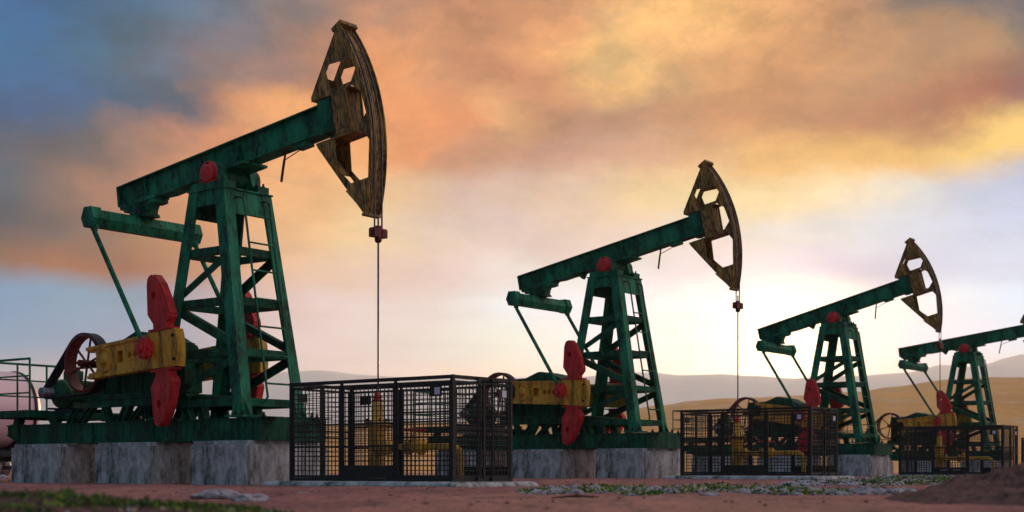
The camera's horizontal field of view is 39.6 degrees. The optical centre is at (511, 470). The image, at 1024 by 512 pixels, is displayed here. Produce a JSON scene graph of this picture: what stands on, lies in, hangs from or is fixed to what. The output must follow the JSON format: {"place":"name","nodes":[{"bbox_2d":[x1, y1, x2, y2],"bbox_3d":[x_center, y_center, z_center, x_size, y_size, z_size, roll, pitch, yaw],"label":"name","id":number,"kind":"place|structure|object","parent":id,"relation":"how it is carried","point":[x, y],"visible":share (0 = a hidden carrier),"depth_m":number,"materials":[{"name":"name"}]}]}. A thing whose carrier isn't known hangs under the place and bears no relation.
{"place":"outdoors","nodes":[
{"label":"outdoors","id":0,"kind":"place"},
{"bbox_2d":[39,392,719,423],"bbox_3d":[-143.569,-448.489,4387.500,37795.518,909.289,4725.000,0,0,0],"label":"foothills","id":1,"kind":"structure","parent":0,"point":[669,398],"depth_m":3534.09,"materials":[{"name":"brown soil"}]},
{"bbox_2d":[0,473,1023,511],"bbox_3d":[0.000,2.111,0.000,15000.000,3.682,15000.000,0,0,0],"label":"ground","id":2,"kind":"structure","parent":0,"point":[340,499],"depth_m":18.10,"materials":[{"name":"brown soil"}]},
{"bbox_2d":[0,474,9,478],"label":"rock","id":3,"kind":"object","parent":2,"relation":"on","point":[2,476],"visible":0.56,"depth_m":57.59,"materials":[{"name":"grey stone"}]},
{"bbox_2d":[0,371,40,475],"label":"tank wagon","id":4,"kind":"object","parent":2,"relation":"on","point":[7,443],"visible":0.42,"depth_m":58.68,"materials":[{"name":"paint"}]},
{"bbox_2d":[11,444,97,482],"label":"foundation block","id":5,"kind":"structure","parent":2,"relation":"on","point":[52,463],"depth_m":41.53,"materials":[{"name":"concrete"}]},
{"bbox_2d":[0,490,260,511],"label":"earth bank","id":6,"kind":"structure","parent":2,"relation":"on","point":[6,500],"depth_m":10.75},
{"bbox_2d":[0,487,292,511],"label":"moss","id":7,"kind":"object","parent":6,"relation":"on","point":[22,493],"visible":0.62,"depth_m":11.05,"materials":[{"name":"plant"}]},
{"bbox_2d":[9,489,283,511],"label":"moss","id":8,"kind":"object","parent":6,"relation":"on","point":[151,510],"visible":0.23,"depth_m":10.85,"materials":[{"name":"green plant"}]},
{"bbox_2d":[95,442,192,483],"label":"foundation block","id":9,"kind":"structure","parent":2,"relation":"on","point":[147,462],"depth_m":39.12,"materials":[{"name":"concrete"}]},
{"bbox_2d":[189,489,239,498],"bbox_3d":[-3.908,0.356,18.878,0.669,0.221,0.641,0,0,35],"label":"rock","id":10,"kind":"object","parent":2,"relation":"on","point":[217,494],"visible":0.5,"depth_m":18.66,"materials":[{"name":"grey stone"}]},
{"bbox_2d":[230,494,269,500],"bbox_3d":[-3.225,0.359,17.586,0.423,0.149,0.608,0,0,28],"label":"rock","id":11,"kind":"object","parent":2,"relation":"on","point":[251,497],"visible":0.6,"depth_m":17.42,"materials":[{"name":"grey stone"}]},
{"bbox_2d":[190,440,326,484],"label":"foundation block","id":12,"kind":"structure","parent":2,"relation":"on","point":[241,462],"depth_m":36.81,"materials":[{"name":"concrete"}]},
{"bbox_2d":[0,19,387,443],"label":"pump jack","id":13,"kind":"object","parent":12,"relation":"on","point":[161,371],"visible":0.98,"depth_m":38.23,"materials":[{"name":"green paint"}]},
{"bbox_2d":[262,481,537,486],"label":"concrete slab","id":14,"kind":"structure","parent":2,"relation":"on","point":[411,483],"depth_m":33.07,"materials":[{"name":"grey concrete"}]},
{"bbox_2d":[289,374,512,481],"bbox_3d":[-2.724,-0.952,34.402,5.310,2.416,2.233,0,0,37],"label":"safety cage","id":15,"kind":"object","parent":14,"relation":"on","point":[394,471],"visible":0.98,"depth_m":33.62,"materials":[{"name":"metal"}]},
{"bbox_2d":[455,380,481,477],"bbox_3d":[-1.006,-0.930,32.443,0.044,2.210,0.993,0,0,37],"label":"door","id":16,"kind":"structure","parent":15,"relation":"in","point":[472,428],"depth_m":32.48,"materials":[{"name":"metal"}]},
{"bbox_2d":[482,382,509,477],"bbox_3d":[-0.367,-0.930,33.279,0.044,2.210,0.983,0,0,37],"label":"door","id":17,"kind":"structure","parent":15,"relation":"in","point":[501,429],"depth_m":33.32,"materials":[{"name":"metal"}]},
{"bbox_2d":[365,392,463,475],"bbox_3d":[-2.381,-0.825,34.660,3.093,2.230,0.650,0,0,37],"label":"wellhead","id":18,"kind":"object","parent":14,"relation":"on","point":[390,442],"visible":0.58,"depth_m":35.15,"materials":[{"name":"paint"}]},
{"bbox_2d":[24,478,867,508],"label":"pebbles","id":19,"kind":"object","parent":2,"relation":"on","point":[489,501],"visible":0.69,"depth_m":17.57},
{"bbox_2d":[437,450,513,474],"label":"foundation block","id":20,"kind":"structure","parent":2,"relation":"on","point":[470,459],"depth_m":59.41,"materials":[{"name":"concrete"}]},
{"bbox_2d":[412,160,742,450],"bbox_3d":[2.602,-6.254,57.263,14.750,10.826,4.040,0,0,37],"label":"pump jack","id":21,"kind":"object","parent":20,"relation":"on","point":[545,401],"visible":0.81,"depth_m":55.65,"materials":[{"name":"green paint"}]},
{"bbox_2d":[513,449,596,477],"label":"foundation block","id":22,"kind":"structure","parent":2,"relation":"on","point":[553,463],"depth_m":56.75,"materials":[{"name":"concrete"}]},
{"bbox_2d":[595,448,679,478],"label":"foundation block","id":23,"kind":"structure","parent":2,"relation":"on","point":[645,463],"depth_m":54.36,"materials":[{"name":"concrete"}]},
{"bbox_2d":[519,482,841,495],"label":"dry leaves","id":24,"kind":"object","parent":2,"relation":"on","point":[644,486],"visible":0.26,"depth_m":23.03,"materials":[{"name":"green plant"}]},
{"bbox_2d":[518,481,848,495],"bbox_3d":[2.697,0.309,26.755,5.234,0.178,13.547,0,0,0],"label":"moss","id":25,"kind":"object","parent":2,"relation":"on","point":[805,491],"visible":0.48,"depth_m":22.51,"materials":[{"name":"plant"}]},
{"bbox_2d":[515,484,852,495],"bbox_3d":[2.682,0.329,26.515,5.283,0.176,13.220,0,0,0],"label":"rubble","id":26,"kind":"object","parent":2,"relation":"on","point":[553,489],"visible":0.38,"depth_m":21.99,"materials":[{"name":"grey stone"}]},
{"bbox_2d":[699,492,721,495],"bbox_3d":[2.798,0.359,20.190,0.345,0.108,0.434,0,0,35],"label":"rock","id":27,"kind":"object","parent":2,"relation":"on","point":[710,494],"visible":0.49,"depth_m":20.05,"materials":[{"name":"grey stone"}]},
{"bbox_2d":[692,456,753,471],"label":"foundation block","id":28,"kind":"structure","parent":2,"relation":"on","point":[713,463],"depth_m":78.24,"materials":[{"name":"concrete"}]},
{"bbox_2d":[661,475,854,479],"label":"concrete slab","id":29,"kind":"structure","parent":2,"relation":"on","point":[745,477],"depth_m":50.62,"materials":[{"name":"grey concrete"}]},
{"bbox_2d":[680,406,837,475],"bbox_3d":[9.000,-1.020,51.882,5.310,2.416,2.233,0,0,37],"label":"safety cage","id":30,"kind":"object","parent":29,"relation":"on","point":[824,468],"visible":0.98,"depth_m":51.29,"materials":[{"name":"metal"}]},
{"bbox_2d":[812,410,823,472],"bbox_3d":[10.723,-0.998,49.926,0.044,2.210,0.993,0,0,37],"label":"door","id":31,"kind":"structure","parent":30,"relation":"in","point":[818,444],"depth_m":49.98,"materials":[{"name":"metal"}]},
{"bbox_2d":[826,411,836,472],"bbox_3d":[11.359,-0.998,50.764,0.044,2.210,0.983,0,0,37],"label":"door","id":32,"kind":"structure","parent":30,"relation":"in","point":[827,441],"depth_m":50.90,"materials":[{"name":"metal"}]},
{"bbox_2d":[729,416,805,473],"bbox_3d":[9.343,-0.893,52.141,3.093,2.230,0.650,0,0,37],"label":"wellhead","id":33,"kind":"object","parent":29,"relation":"on","point":[740,449],"visible":0.54,"depth_m":52.64,"materials":[{"name":"paint"}]},
{"bbox_2d":[759,455,820,471],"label":"foundation block","id":34,"kind":"structure","parent":2,"relation":"on","point":[797,461],"depth_m":75.50,"materials":[{"name":"concrete"}]},
{"bbox_2d":[672,238,943,455],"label":"pump jack","id":35,"kind":"object","parent":34,"relation":"on","point":[834,319],"visible":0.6,"depth_m":74.57,"materials":[{"name":"green paint"}]},
{"bbox_2d":[828,455,890,476],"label":"foundation block","id":36,"kind":"structure","parent":2,"relation":"on","point":[866,465],"depth_m":73.22,"materials":[{"name":"concrete"}]},
{"bbox_2d":[777,475,944,494],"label":"rubble","id":37,"kind":"object","parent":2,"relation":"on","point":[862,490],"visible":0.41,"depth_m":33.01,"materials":[{"name":"grey stone"}]},
{"bbox_2d":[783,475,950,493],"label":"dry leaves","id":38,"kind":"object","parent":2,"relation":"on","point":[875,483],"visible":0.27,"depth_m":36.26,"materials":[{"name":"green plant"}]},
{"bbox_2d":[781,474,955,493],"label":"moss","id":39,"kind":"object","parent":2,"relation":"on","point":[838,482],"visible":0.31,"depth_m":37.47,"materials":[{"name":"plant"}]},
{"bbox_2d":[870,485,886,487],"bbox_3d":[7.365,0.352,28.646,0.381,0.105,0.307,0,0,-1],"label":"rock","id":40,"kind":"object","parent":2,"relation":"on","point":[873,486],"visible":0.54,"depth_m":28.54,"materials":[{"name":"beige stone"}]},
{"bbox_2d":[891,461,893,474],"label":"foundation block","id":41,"kind":"structure","parent":2,"relation":"on","point":[892,470],"depth_m":96.37,"materials":[{"name":"concrete"}]},
{"bbox_2d":[838,314,1023,460],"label":"pump jack","id":42,"kind":"object","parent":41,"relation":"on","point":[965,348],"visible":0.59,"depth_m":91.86,"materials":[{"name":"green paint"}]},
{"bbox_2d":[862,474,961,485],"bbox_3d":[24.715,0.310,77.536,4.643,0.340,94.638,0,0,20],"label":"moss","id":43,"kind":"object","parent":2,"relation":"on","point":[916,481],"visible":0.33,"depth_m":42.67,"materials":[{"name":"plant"}]},
{"bbox_2d":[885,475,962,476],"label":"concrete slab","id":44,"kind":"structure","parent":2,"relation":"on","point":[915,475],"depth_m":70.95,"materials":[{"name":"grey concrete"}]},
{"bbox_2d":[898,425,1017,474],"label":"safety cage","id":45,"kind":"object","parent":44,"relation":"on","point":[1011,449],"visible":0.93,"depth_m":70.36,"materials":[{"name":"metal"}]},
{"bbox_2d":[1004,427,1009,467],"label":"door","id":46,"kind":"structure","parent":45,"relation":"in","point":[1005,450],"depth_m":68.90,"materials":[{"name":"metal"}]},
{"bbox_2d":[1011,428,1016,465],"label":"door","id":47,"kind":"structure","parent":45,"relation":"in","point":[1015,429],"depth_m":69.91,"materials":[{"name":"metal"}]},
{"bbox_2d":[935,431,994,469],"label":"wellhead","id":48,"kind":"object","parent":44,"relation":"on","point":[958,457],"visible":0.52,"depth_m":71.57,"materials":[{"name":"paint"}]},
{"bbox_2d":[902,461,951,471],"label":"foundation block","id":49,"kind":"structure","parent":2,"relation":"on","point":[903,465],"depth_m":92.57,"materials":[{"name":"concrete"}]},
{"bbox_2d":[883,462,1023,505],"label":"dirt mound","id":50,"kind":"object","parent":2,"relation":"on","point":[1001,485],"visible":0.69,"depth_m":16.35,"materials":[{"name":"brown soil"}]},
{"bbox_2d":[961,460,1007,471],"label":"foundation block","id":51,"kind":"structure","parent":2,"relation":"on","point":[972,465],"depth_m":90.30,"materials":[{"name":"concrete"}]},
{"bbox_2d":[0,0,1023,381],"label":"sky","id":52,"kind":"structure","parent":0,"point":[524,136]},
{"bbox_2d":[10,377,1023,472],"bbox_3d":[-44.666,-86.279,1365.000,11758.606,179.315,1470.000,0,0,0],"label":"hills","id":53,"kind":"structure","parent":0,"point":[1007,393],"depth_m":995.28,"materials":[{"name":"sand"}]},
{"bbox_2d":[32,354,1023,407],"bbox_3d":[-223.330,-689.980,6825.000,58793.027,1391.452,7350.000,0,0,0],"label":"mountains","id":54,"kind":"structure","parent":0,"point":[718,385],"depth_m":5437.16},
{"bbox_2d":[555,491,598,497],"bbox_3d":[0.842,0.333,19.877,0.586,0.069,2.692,0,0,0],"label":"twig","id":55,"kind":"object","parent":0,"point":[576,495],"visible":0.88,"depth_m":18.94,"materials":[{"name":"brown wood"}]},
{"bbox_2d":[1021,438,1023,462],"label":"safety cage","id":56,"kind":"object","parent":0,"point":[1022,450],"visible":0.61,"depth_m":88.38,"materials":[{"name":"metal"}]}
]}

